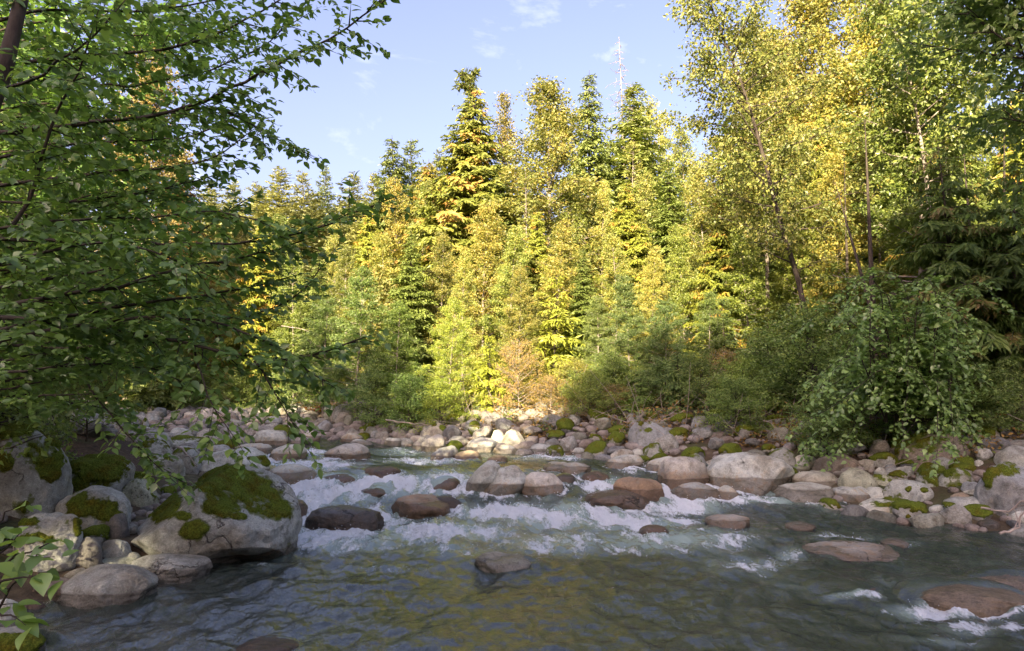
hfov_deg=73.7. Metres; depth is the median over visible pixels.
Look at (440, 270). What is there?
alder tree
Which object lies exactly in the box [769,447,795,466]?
boulder
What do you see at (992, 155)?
alder tree
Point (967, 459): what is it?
boulder
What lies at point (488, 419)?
cobble
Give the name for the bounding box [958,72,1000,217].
alder tree
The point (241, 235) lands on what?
alder tree
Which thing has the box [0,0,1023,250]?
sky
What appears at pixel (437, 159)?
fir tree
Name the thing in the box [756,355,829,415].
shrub
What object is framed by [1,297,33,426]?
shrub
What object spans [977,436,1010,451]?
cobble
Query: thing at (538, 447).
boulder
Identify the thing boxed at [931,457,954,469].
cobble
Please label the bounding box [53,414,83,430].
cobble
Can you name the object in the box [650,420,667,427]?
cobble
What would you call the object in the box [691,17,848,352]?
birch tree
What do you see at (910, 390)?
dogwood bush
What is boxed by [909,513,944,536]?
cobble
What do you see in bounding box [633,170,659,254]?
alder tree
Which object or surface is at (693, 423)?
cobble
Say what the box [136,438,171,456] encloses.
boulder
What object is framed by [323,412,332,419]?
cobble
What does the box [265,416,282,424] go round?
boulder
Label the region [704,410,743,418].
fern
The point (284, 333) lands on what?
alder tree
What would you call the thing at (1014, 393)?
shrub
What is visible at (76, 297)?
alder tree
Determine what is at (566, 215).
alder tree
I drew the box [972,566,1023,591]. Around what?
boulder
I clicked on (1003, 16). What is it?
willow tree
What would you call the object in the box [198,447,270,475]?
boulder
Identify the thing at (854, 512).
cobble
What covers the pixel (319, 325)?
alder tree
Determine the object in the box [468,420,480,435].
boulder
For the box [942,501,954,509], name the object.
cobble
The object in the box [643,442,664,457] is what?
boulder
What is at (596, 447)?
cobble
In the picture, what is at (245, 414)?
cobble
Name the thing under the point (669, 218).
hemlock tree
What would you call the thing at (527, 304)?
conifer tree
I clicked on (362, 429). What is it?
cobble
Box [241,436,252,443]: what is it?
cobble
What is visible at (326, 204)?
fir tree
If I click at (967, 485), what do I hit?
boulder
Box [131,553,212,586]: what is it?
boulder
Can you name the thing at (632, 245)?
cedar tree
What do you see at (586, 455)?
cobble
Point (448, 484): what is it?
boulder
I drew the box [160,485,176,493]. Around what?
cobble
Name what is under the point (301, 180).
fir tree
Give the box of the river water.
[30,398,1023,650]
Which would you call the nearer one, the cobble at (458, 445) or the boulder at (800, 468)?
the boulder at (800, 468)
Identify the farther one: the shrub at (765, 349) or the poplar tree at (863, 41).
the poplar tree at (863, 41)
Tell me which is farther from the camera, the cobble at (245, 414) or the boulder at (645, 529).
the cobble at (245, 414)
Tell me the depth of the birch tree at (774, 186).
15.98 m
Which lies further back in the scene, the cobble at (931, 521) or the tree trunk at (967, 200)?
the tree trunk at (967, 200)
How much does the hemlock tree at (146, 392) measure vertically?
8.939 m
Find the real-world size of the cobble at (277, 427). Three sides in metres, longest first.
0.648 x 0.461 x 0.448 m
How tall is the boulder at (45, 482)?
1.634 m
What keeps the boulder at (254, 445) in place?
in the river water
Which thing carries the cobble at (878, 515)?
on the ground
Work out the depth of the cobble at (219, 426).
20.91 m
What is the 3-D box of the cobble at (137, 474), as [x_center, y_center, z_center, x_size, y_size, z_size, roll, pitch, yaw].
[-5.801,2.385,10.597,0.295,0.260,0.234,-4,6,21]
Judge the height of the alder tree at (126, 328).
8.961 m
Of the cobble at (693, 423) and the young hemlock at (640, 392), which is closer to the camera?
the cobble at (693, 423)
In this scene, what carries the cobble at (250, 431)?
in the river water
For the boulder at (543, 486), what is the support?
in the river water
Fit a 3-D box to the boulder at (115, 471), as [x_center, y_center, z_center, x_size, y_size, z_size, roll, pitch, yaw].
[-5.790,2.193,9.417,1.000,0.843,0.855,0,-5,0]
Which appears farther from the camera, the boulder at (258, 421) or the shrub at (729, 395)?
the boulder at (258, 421)
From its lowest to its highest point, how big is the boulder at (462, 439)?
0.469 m
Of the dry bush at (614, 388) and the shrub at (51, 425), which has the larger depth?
the dry bush at (614, 388)
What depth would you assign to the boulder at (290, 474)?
12.02 m
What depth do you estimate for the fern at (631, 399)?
16.25 m
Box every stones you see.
[0,399,1023,554]
[76,489,1023,650]
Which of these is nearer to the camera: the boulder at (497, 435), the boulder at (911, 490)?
the boulder at (911, 490)
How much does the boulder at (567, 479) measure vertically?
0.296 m
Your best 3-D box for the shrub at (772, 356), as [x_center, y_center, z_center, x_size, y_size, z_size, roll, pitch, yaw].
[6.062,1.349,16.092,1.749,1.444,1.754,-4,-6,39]
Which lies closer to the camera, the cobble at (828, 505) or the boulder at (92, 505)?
the boulder at (92, 505)
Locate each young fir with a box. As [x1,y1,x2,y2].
[481,169,562,356]
[604,141,667,336]
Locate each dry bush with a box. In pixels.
[484,336,546,417]
[523,373,583,412]
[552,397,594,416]
[591,383,644,410]
[660,377,709,407]
[700,346,745,401]
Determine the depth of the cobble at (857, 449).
12.60 m
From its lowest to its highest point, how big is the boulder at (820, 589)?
0.244 m
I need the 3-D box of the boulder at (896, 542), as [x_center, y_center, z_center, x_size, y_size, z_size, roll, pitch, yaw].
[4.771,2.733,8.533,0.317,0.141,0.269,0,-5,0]
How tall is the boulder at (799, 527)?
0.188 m
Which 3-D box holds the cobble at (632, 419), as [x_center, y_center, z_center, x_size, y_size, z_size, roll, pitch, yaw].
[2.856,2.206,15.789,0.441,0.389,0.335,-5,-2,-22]
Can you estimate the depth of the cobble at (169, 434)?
16.98 m
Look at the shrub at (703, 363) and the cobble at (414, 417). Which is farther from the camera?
the cobble at (414, 417)
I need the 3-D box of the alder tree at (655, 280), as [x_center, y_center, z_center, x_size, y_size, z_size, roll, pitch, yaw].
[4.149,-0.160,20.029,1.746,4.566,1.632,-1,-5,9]
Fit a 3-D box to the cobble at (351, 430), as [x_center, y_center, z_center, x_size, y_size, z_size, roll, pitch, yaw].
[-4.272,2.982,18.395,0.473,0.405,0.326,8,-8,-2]
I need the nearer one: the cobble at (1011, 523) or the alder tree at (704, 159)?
the cobble at (1011, 523)
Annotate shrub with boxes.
[0,352,88,461]
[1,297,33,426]
[2,287,96,392]
[43,336,159,440]
[182,366,236,408]
[204,367,263,408]
[233,378,286,408]
[263,364,333,413]
[333,361,413,425]
[357,369,441,434]
[411,375,480,433]
[455,352,523,406]
[505,359,560,405]
[544,356,608,403]
[554,367,636,416]
[584,349,646,406]
[627,353,695,407]
[659,349,735,408]
[694,371,786,434]
[707,354,789,409]
[711,292,886,416]
[733,329,820,393]
[735,353,795,411]
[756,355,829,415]
[781,392,887,457]
[797,348,931,451]
[929,353,1023,431]
[956,367,1023,433]
[985,356,1023,414]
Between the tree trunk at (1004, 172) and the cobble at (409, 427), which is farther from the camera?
the cobble at (409, 427)
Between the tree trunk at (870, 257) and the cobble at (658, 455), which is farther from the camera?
the tree trunk at (870, 257)
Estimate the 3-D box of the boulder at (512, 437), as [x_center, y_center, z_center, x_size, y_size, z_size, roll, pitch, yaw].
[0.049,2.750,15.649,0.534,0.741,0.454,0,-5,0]
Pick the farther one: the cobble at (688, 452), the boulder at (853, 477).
the cobble at (688, 452)
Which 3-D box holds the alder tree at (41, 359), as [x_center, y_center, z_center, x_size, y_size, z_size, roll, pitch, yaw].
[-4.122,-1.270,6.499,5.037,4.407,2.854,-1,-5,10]
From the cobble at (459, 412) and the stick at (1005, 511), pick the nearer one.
the stick at (1005, 511)
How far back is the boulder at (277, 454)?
14.10 m
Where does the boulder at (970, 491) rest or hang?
on the ground
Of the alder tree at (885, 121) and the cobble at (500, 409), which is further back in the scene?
the alder tree at (885, 121)
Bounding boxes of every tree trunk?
[835,182,899,411]
[844,162,850,353]
[864,119,878,405]
[962,141,987,413]
[1003,123,1007,390]
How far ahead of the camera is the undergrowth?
15.60 m
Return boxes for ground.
[0,301,1023,650]
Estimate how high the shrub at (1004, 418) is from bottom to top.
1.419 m
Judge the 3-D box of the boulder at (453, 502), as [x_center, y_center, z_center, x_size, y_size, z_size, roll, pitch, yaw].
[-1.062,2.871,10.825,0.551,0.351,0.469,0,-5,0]
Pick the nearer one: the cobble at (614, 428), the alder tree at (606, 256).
the cobble at (614, 428)
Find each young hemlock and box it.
[464,335,526,414]
[501,275,591,402]
[625,309,700,406]
[629,369,653,407]
[655,343,707,411]
[693,296,749,390]
[743,327,782,401]
[767,301,815,395]
[800,275,886,395]
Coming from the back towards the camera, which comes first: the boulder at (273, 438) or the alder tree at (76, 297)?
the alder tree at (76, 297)
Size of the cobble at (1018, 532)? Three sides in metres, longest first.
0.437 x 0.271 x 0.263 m
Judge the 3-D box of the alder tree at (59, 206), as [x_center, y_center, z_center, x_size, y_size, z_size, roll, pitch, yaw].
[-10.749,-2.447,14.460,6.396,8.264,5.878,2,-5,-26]
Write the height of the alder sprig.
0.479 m
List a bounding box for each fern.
[294,402,321,411]
[615,396,656,411]
[621,407,656,418]
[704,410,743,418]
[737,398,767,411]
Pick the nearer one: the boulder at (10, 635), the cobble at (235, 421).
the boulder at (10, 635)
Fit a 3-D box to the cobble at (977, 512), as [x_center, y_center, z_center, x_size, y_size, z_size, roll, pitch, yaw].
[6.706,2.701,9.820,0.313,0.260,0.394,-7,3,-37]
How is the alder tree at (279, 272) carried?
on the ground
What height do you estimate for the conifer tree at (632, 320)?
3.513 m
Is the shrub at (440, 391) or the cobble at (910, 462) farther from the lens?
the shrub at (440, 391)
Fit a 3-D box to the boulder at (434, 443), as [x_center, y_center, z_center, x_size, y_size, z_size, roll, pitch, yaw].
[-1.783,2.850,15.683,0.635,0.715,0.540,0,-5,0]
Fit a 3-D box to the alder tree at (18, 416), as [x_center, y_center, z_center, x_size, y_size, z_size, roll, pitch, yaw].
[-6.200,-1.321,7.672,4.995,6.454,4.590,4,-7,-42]
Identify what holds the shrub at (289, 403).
on the ground
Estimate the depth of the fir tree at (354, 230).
52.51 m
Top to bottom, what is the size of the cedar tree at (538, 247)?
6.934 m
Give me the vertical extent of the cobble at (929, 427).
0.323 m
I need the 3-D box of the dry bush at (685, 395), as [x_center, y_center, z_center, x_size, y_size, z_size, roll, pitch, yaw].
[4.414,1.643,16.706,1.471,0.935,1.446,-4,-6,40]
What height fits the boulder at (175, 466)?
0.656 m
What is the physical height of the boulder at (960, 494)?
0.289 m
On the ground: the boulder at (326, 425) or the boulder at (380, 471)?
the boulder at (326, 425)
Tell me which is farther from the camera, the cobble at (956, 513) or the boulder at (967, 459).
the boulder at (967, 459)
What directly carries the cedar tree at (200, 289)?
on the ground
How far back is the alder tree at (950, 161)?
20.39 m
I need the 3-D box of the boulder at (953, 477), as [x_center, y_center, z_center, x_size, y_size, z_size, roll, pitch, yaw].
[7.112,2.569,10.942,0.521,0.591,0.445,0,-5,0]
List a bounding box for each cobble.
[0,538,10,550]
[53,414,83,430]
[55,562,75,571]
[64,567,84,578]
[77,421,111,438]
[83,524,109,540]
[92,537,103,544]
[110,428,117,436]
[116,424,149,435]
[118,431,135,441]
[128,523,137,533]
[131,433,156,443]
[134,471,146,479]
[137,413,145,424]
[140,507,152,510]
[141,430,172,447]
[143,406,154,411]
[145,411,163,417]
[146,414,159,420]
[153,407,166,416]
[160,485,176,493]
[165,432,174,437]
[174,431,192,435]
[179,442,206,451]
[184,411,194,414]
[189,418,216,430]
[195,428,218,436]
[205,414,216,420]
[205,444,230,454]
[214,439,240,448]
[217,423,225,429]
[220,426,239,433]
[226,418,244,425]
[238,413,249,417]
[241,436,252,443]
[244,426,273,435]
[265,423,278,427]
[273,424,288,429]
[278,409,285,414]
[278,427,291,434]
[296,407,315,414]
[300,413,315,420]
[305,411,316,419]
[313,418,330,429]
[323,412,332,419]
[332,404,353,421]
[335,412,350,423]
[343,415,355,425]
[345,428,359,433]
[358,432,369,439]
[359,426,367,432]
[365,426,376,434]
[370,430,377,438]
[375,431,390,440]
[391,418,405,429]
[396,423,412,429]
[397,415,415,421]
[401,438,412,446]
[416,435,430,441]
[443,425,461,438]
[445,409,466,424]
[446,440,463,449]
[464,420,481,430]
[472,426,491,438]
[484,412,503,425]
[494,406,508,416]
[495,418,512,429]
[509,408,524,416]
[514,448,532,461]
[523,426,542,435]
[535,401,547,411]
[542,414,561,428]
[544,438,559,444]
[546,430,564,439]
[556,418,574,434]
[560,436,577,450]
[568,415,580,425]
[571,432,586,439]
[581,452,594,465]
[584,440,607,456]
[587,408,607,420]
[588,433,602,440]
[594,417,611,429]
[594,454,610,466]
[607,431,625,445]
[607,446,624,454]
[608,425,628,433]
[610,449,633,457]
[627,412,643,421]
[640,455,649,467]
[645,412,656,421]
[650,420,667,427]
[650,453,666,460]
[653,434,678,451]
[669,427,688,440]
[670,413,693,424]
[681,446,705,457]
[691,416,708,429]
[691,427,712,438]
[708,437,724,449]
[709,409,726,415]
[715,419,739,435]
[718,443,741,454]
[735,424,755,438]
[745,438,759,446]
[747,449,765,454]
[761,444,775,453]
[765,414,785,426]
[767,427,790,441]
[818,440,835,456]
[819,497,840,513]
[839,504,869,524]
[842,442,866,454]
[857,429,879,443]
[858,459,874,469]
[864,510,896,530]
[868,439,889,453]
[868,452,898,466]
[885,432,904,445]
[888,470,907,478]
[891,500,928,518]
[899,459,913,466]
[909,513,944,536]
[926,418,951,430]
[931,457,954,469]
[939,504,971,524]
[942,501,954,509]
[948,462,976,474]
[963,504,993,520]
[969,426,999,442]
[975,448,992,459]
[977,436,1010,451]
[999,426,1012,435]
[1006,520,1022,527]
[1006,524,1023,542]
[1010,440,1023,446]
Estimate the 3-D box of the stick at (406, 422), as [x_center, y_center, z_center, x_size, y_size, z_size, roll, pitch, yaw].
[-2.622,2.463,17.192,1.223,0.192,0.121,-1,-5,12]
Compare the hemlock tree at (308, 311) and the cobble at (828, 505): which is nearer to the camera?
the cobble at (828, 505)
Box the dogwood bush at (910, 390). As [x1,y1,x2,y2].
[785,267,1016,479]
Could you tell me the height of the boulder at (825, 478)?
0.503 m
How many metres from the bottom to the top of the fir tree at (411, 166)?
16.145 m
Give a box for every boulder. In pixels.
[0,421,72,518]
[0,598,17,626]
[0,626,46,650]
[12,512,82,571]
[24,599,47,614]
[32,577,68,596]
[55,485,131,529]
[57,563,158,623]
[70,453,135,491]
[76,536,101,567]
[102,539,131,557]
[102,556,136,564]
[105,513,129,537]
[122,476,158,507]
[128,552,140,558]
[131,463,302,569]
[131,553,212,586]
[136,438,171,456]
[142,418,149,426]
[151,454,185,477]
[170,428,191,433]
[171,435,213,448]
[172,447,201,473]
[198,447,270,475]
[201,408,211,418]
[217,412,237,424]
[233,443,262,448]
[235,635,298,650]
[248,414,268,423]
[253,430,287,449]
[256,444,272,455]
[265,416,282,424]
[269,444,306,463]
[270,464,316,484]
[288,437,312,446]
[298,499,307,516]
[304,431,320,443]
[304,505,383,530]
[314,420,332,433]
[324,443,370,469]
[324,473,354,482]
[333,426,344,434]
[340,433,362,444]
[348,439,372,448]
[361,488,395,502]
[362,466,400,477]
[364,422,375,426]
[384,438,400,451]
[391,494,450,522]
[411,442,422,456]
[420,434,446,465]
[422,422,446,435]
[430,445,457,469]
[433,478,459,496]
[436,496,461,516]
[448,436,468,443]
[454,450,482,468]
[464,460,499,500]
[465,437,497,457]
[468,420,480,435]
[474,551,531,581]
[484,465,526,504]
[487,455,507,465]
[491,430,503,442]
[492,444,516,459]
[503,429,524,445]
[522,472,563,505]
[530,443,550,452]
[542,461,565,474]
[545,445,563,462]
[557,462,591,480]
[557,474,576,490]
[572,448,583,454]
[581,471,610,485]
[582,489,649,514]
[605,454,644,477]
[613,476,664,511]
[628,421,669,446]
[632,449,642,455]
[639,525,668,534]
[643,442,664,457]
[645,456,671,480]
[657,456,709,500]
[670,482,720,502]
[689,453,706,466]
[704,514,749,534]
[707,452,794,512]
[717,485,740,509]
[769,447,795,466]
[770,482,833,508]
[785,521,816,535]
[791,471,836,485]
[793,465,810,472]
[795,455,815,467]
[801,540,904,579]
[803,576,883,611]
[812,453,859,473]
[832,486,870,502]
[837,467,878,487]
[859,497,922,514]
[866,487,883,497]
[872,473,893,485]
[874,467,886,474]
[880,538,908,550]
[882,478,933,501]
[885,464,896,474]
[890,430,969,468]
[896,466,913,476]
[897,575,1023,638]
[915,462,945,486]
[929,505,943,511]
[938,467,974,487]
[943,496,978,505]
[950,492,969,496]
[954,456,973,464]
[961,481,976,491]
[964,489,973,493]
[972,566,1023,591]
[973,461,1023,515]
[974,460,983,465]
[977,519,1000,528]
[993,445,1023,466]
[1008,511,1023,523]
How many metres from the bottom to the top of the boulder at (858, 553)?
0.348 m
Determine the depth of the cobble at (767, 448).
13.07 m
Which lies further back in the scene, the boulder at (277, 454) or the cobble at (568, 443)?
the cobble at (568, 443)
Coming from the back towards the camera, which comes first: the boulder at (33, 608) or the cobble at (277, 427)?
the cobble at (277, 427)
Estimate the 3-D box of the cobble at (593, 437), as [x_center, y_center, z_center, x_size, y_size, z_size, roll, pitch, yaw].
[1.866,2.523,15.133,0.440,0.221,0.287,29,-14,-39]
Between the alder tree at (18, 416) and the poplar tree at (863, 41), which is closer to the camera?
the alder tree at (18, 416)
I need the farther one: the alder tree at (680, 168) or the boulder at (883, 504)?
the alder tree at (680, 168)
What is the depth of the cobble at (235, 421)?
21.60 m
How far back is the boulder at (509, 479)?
11.34 m
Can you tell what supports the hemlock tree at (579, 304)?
on the ground
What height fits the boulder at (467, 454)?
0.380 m
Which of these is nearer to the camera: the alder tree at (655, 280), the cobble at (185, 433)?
the cobble at (185, 433)
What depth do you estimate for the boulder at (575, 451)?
14.47 m
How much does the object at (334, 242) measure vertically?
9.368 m
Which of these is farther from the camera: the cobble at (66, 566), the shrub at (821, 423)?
the shrub at (821, 423)
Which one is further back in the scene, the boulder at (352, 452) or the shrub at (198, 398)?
the shrub at (198, 398)
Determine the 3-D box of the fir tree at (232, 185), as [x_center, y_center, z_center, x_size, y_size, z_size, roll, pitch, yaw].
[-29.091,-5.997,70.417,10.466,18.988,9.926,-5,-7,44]
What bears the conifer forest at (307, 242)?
on the ground
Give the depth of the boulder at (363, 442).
16.71 m
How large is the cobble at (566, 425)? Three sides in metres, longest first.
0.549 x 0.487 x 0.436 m
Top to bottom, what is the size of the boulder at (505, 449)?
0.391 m
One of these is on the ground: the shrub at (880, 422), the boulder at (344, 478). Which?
the shrub at (880, 422)
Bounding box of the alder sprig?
[0,501,78,650]
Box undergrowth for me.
[357,364,1012,453]
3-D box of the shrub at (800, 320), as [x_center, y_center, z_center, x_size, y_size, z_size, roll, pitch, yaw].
[6.560,0.687,14.519,3.641,2.747,3.534,1,-5,-12]
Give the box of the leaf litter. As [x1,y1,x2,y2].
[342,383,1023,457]
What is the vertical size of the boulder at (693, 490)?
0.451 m
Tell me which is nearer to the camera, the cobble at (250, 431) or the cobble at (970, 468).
the cobble at (970, 468)
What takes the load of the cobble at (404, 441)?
on the ground
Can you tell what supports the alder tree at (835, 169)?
on the ground
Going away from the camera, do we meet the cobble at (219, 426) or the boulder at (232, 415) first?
the cobble at (219, 426)
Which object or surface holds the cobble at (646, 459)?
on the ground
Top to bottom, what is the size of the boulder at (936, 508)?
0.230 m
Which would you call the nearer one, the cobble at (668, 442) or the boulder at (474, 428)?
the cobble at (668, 442)
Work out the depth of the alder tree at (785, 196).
24.24 m
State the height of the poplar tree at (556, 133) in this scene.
13.371 m
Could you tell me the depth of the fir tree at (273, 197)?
64.82 m
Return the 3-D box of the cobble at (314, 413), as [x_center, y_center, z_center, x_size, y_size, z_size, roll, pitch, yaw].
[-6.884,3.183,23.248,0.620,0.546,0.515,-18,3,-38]
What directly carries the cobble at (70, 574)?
on the ground
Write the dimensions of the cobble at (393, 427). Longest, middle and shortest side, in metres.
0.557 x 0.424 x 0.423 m
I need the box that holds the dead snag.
[604,41,652,180]
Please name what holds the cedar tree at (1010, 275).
on the ground
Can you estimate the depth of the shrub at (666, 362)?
16.78 m
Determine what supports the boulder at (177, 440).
on the ground
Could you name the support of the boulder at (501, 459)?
in the river water
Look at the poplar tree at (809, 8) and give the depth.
27.36 m
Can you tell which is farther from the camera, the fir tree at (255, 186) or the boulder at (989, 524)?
the fir tree at (255, 186)
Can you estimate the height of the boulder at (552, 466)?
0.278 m
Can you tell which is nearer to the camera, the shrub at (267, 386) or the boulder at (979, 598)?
the boulder at (979, 598)
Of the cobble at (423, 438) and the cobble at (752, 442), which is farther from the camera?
the cobble at (423, 438)
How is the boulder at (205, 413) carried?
in the river water
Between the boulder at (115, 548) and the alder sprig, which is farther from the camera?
the boulder at (115, 548)
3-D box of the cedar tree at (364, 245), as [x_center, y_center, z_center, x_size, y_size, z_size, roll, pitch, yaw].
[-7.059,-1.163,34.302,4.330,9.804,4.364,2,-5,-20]
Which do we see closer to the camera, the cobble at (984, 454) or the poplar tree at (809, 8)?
the cobble at (984, 454)
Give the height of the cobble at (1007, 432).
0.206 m
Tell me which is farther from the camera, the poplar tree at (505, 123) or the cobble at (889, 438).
the poplar tree at (505, 123)
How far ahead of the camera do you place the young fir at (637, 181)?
25.32 m
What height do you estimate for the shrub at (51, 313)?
2.888 m
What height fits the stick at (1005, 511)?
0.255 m
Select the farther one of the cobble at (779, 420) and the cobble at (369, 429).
the cobble at (369, 429)
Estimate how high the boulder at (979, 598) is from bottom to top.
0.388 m
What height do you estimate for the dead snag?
19.523 m
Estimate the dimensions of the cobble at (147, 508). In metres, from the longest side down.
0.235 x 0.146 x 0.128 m
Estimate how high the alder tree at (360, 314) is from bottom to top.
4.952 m
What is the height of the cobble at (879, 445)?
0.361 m
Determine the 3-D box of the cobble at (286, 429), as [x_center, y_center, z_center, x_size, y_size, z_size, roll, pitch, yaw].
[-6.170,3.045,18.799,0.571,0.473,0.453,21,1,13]
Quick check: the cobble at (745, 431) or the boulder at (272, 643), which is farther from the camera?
the cobble at (745, 431)
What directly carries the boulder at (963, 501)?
on the ground
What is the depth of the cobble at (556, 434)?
15.67 m
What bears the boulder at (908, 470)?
on the ground
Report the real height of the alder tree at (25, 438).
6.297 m
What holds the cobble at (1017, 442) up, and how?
on the ground
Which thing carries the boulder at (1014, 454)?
on the ground
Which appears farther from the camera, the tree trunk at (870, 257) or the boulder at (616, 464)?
the tree trunk at (870, 257)
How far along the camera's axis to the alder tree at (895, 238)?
16.04 m
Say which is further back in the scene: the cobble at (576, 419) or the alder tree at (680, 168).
the alder tree at (680, 168)
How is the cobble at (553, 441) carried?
on the ground
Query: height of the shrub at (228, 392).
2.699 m
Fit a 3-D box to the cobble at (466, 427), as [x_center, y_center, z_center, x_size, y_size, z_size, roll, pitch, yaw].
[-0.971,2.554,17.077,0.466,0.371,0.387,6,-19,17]
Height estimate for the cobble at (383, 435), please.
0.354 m
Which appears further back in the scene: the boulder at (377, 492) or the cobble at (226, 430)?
the cobble at (226, 430)
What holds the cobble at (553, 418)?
on the ground
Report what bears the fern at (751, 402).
on the ground
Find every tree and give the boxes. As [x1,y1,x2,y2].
[0,0,28,108]
[0,0,287,428]
[0,0,412,505]
[0,1,167,426]
[0,10,163,335]
[0,15,166,465]
[0,82,180,441]
[53,160,106,386]
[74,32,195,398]
[92,187,140,403]
[106,229,194,411]
[119,149,227,404]
[173,252,224,405]
[194,188,233,359]
[200,180,247,248]
[205,253,234,397]
[213,229,250,397]
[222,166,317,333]
[223,225,292,402]
[225,181,266,292]
[261,251,309,399]
[264,213,302,350]
[279,251,345,402]
[281,169,331,338]
[285,295,364,417]
[303,171,366,302]
[308,265,394,414]
[310,165,337,259]
[319,243,373,386]
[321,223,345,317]
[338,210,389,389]
[341,172,381,271]
[342,232,408,380]
[347,138,415,277]
[355,299,431,418]
[366,233,451,396]
[373,67,525,388]
[376,162,447,333]
[376,175,411,285]
[380,138,435,260]
[403,180,437,297]
[410,229,467,382]
[413,297,487,410]
[426,199,525,375]
[432,149,448,207]
[434,250,491,396]
[469,75,612,335]
[471,225,551,377]
[473,163,517,358]
[488,264,547,397]
[492,90,523,223]
[512,212,572,387]
[521,218,585,372]
[544,178,597,298]
[551,70,622,257]
[551,250,618,389]
[573,295,622,389]
[580,180,616,298]
[583,82,676,254]
[591,230,642,377]
[591,274,669,400]
[592,183,677,385]
[611,91,691,218]
[624,245,679,388]
[625,298,696,400]
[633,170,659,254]
[642,157,698,358]
[644,225,717,373]
[654,0,892,387]
[657,162,743,339]
[660,124,706,251]
[677,134,760,244]
[682,200,753,376]
[684,290,739,388]
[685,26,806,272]
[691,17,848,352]
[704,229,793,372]
[720,151,754,282]
[725,0,873,233]
[735,188,808,353]
[738,121,812,289]
[761,187,839,356]
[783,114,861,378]
[789,149,879,358]
[800,0,942,244]
[805,120,889,370]
[808,132,914,356]
[818,0,1017,310]
[820,37,1003,363]
[825,59,872,162]
[866,182,923,372]
[872,0,1023,244]
[873,80,918,210]
[874,143,1023,410]
[902,76,988,197]
[918,122,983,205]
[938,116,1023,381]
[938,163,1023,422]
[938,182,1022,394]
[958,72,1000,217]
[976,103,1012,213]
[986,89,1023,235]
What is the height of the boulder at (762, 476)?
1.153 m
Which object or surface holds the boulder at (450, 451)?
in the river water
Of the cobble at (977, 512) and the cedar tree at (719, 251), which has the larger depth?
the cedar tree at (719, 251)
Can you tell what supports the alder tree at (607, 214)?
on the ground
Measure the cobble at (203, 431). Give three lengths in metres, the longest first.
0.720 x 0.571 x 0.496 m
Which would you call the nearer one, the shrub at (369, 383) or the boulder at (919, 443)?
the boulder at (919, 443)
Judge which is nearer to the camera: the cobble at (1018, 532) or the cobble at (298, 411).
the cobble at (1018, 532)
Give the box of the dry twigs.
[320,357,1023,471]
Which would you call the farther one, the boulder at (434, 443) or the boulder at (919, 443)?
the boulder at (434, 443)
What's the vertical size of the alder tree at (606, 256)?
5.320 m
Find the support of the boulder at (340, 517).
in the river water
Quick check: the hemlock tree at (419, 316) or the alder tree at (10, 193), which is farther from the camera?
the hemlock tree at (419, 316)
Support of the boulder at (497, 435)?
on the ground
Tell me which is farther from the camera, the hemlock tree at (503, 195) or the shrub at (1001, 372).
the hemlock tree at (503, 195)
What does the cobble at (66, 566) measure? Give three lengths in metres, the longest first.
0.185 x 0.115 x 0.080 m
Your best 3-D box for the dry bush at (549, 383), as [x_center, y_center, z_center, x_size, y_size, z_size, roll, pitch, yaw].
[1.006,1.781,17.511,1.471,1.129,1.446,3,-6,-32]
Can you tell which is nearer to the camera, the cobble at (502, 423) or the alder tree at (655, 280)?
the cobble at (502, 423)
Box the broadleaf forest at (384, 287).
[7,152,993,375]
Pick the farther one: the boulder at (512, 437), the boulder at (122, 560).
the boulder at (512, 437)
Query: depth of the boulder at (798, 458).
12.50 m
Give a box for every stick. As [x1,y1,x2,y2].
[177,446,197,466]
[386,419,430,425]
[981,500,1023,515]
[999,505,1023,534]
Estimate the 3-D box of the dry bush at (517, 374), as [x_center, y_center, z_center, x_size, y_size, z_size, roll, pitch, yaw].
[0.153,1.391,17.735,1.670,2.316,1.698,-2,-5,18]
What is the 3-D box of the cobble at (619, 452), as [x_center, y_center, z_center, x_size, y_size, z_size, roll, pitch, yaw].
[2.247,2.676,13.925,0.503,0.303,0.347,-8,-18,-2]
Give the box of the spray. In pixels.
[268,447,967,638]
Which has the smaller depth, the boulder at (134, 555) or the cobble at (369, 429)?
the boulder at (134, 555)
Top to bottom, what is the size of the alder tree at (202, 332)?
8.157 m
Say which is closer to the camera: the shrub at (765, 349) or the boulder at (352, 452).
the boulder at (352, 452)
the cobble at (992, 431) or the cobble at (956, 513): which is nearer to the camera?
the cobble at (956, 513)
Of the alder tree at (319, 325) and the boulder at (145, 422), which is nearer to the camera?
the boulder at (145, 422)
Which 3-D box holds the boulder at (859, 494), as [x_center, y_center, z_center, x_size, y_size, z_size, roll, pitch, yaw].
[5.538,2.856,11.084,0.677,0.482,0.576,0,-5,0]
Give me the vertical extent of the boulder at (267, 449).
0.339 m
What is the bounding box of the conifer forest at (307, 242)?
[13,98,1023,364]
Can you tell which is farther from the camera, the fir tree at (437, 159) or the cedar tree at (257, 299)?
the fir tree at (437, 159)
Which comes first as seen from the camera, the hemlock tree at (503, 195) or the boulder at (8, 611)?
the boulder at (8, 611)
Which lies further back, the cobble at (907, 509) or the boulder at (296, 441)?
the boulder at (296, 441)
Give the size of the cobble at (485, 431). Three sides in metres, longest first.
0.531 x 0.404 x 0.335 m
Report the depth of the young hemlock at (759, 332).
16.95 m
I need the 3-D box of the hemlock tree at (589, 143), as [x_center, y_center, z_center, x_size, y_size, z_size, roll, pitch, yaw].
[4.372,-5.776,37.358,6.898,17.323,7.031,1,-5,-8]
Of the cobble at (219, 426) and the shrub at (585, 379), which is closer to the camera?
the shrub at (585, 379)
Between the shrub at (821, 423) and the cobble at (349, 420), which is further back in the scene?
the cobble at (349, 420)
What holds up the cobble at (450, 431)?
on the ground

